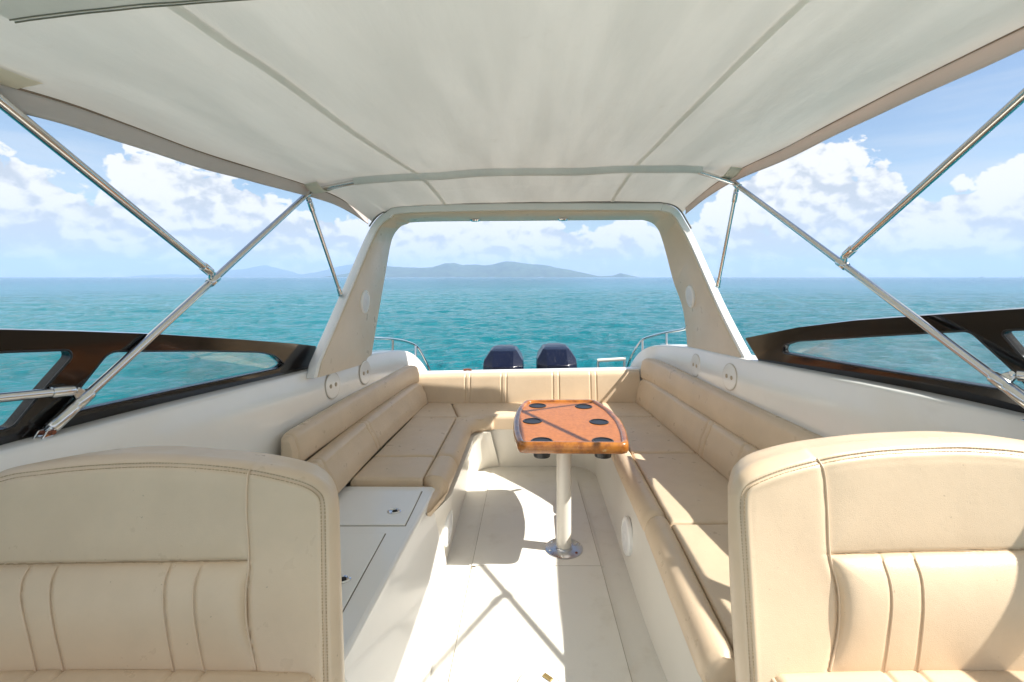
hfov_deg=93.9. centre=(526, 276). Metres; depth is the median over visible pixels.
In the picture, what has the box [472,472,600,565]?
deck
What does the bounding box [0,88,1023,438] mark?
canopy frame
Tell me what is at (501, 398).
settee
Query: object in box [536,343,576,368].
outboard motor
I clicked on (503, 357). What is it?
outboard motor
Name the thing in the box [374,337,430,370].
stern rail
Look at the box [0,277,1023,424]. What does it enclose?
sea
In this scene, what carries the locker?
on the deck at (645, 663)
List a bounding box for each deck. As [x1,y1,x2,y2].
[430,467,667,681]
[445,567,635,681]
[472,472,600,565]
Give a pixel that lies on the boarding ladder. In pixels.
(623, 359)
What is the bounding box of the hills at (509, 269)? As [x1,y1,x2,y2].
[326,261,601,276]
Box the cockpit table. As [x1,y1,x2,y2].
[513,399,628,558]
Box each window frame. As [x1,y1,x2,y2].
[0,328,315,444]
[746,307,1023,412]
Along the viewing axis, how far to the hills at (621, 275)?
6856.90 m
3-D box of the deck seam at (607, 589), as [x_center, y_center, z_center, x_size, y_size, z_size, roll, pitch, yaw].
[0.376,1.453,1.940,0.008,0.004,2.880,0,0,0]
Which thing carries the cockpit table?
on the deck at (518, 526)
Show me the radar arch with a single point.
(346, 341)
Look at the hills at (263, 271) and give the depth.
11658.27 m
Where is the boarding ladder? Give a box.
[597,357,625,367]
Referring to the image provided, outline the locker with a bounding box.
[338,486,446,681]
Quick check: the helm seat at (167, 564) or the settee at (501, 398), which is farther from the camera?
the settee at (501, 398)
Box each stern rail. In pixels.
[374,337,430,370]
[627,325,686,366]
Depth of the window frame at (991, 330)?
1.66 m
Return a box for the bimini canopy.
[0,0,1023,223]
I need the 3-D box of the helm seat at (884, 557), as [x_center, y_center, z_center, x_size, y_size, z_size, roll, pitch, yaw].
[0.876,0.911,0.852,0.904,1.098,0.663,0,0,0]
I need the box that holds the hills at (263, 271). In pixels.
[129,264,352,276]
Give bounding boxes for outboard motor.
[483,345,523,369]
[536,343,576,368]
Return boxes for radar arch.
[306,201,751,377]
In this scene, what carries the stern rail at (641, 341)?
attached to the boat hull
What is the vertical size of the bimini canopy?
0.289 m
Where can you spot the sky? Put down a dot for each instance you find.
(55, 222)
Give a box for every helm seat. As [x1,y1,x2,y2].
[0,446,344,681]
[728,431,1023,681]
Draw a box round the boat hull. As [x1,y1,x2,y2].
[0,344,1023,485]
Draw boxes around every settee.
[281,365,498,557]
[409,369,653,466]
[572,358,823,681]
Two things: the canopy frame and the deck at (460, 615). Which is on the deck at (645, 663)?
the deck at (460, 615)
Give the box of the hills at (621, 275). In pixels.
[602,273,635,276]
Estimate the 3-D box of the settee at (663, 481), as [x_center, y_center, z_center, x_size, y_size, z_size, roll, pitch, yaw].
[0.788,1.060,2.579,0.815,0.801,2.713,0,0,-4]
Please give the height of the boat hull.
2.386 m
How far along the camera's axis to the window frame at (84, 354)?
1.45 m
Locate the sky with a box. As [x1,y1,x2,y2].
[0,49,1023,276]
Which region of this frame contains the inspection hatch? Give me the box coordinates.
[517,668,559,681]
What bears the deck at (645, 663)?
on the boat hull
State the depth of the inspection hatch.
1.73 m
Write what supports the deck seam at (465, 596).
on the deck at (460, 615)
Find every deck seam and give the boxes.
[448,475,490,681]
[578,484,631,679]
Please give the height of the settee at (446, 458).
0.746 m

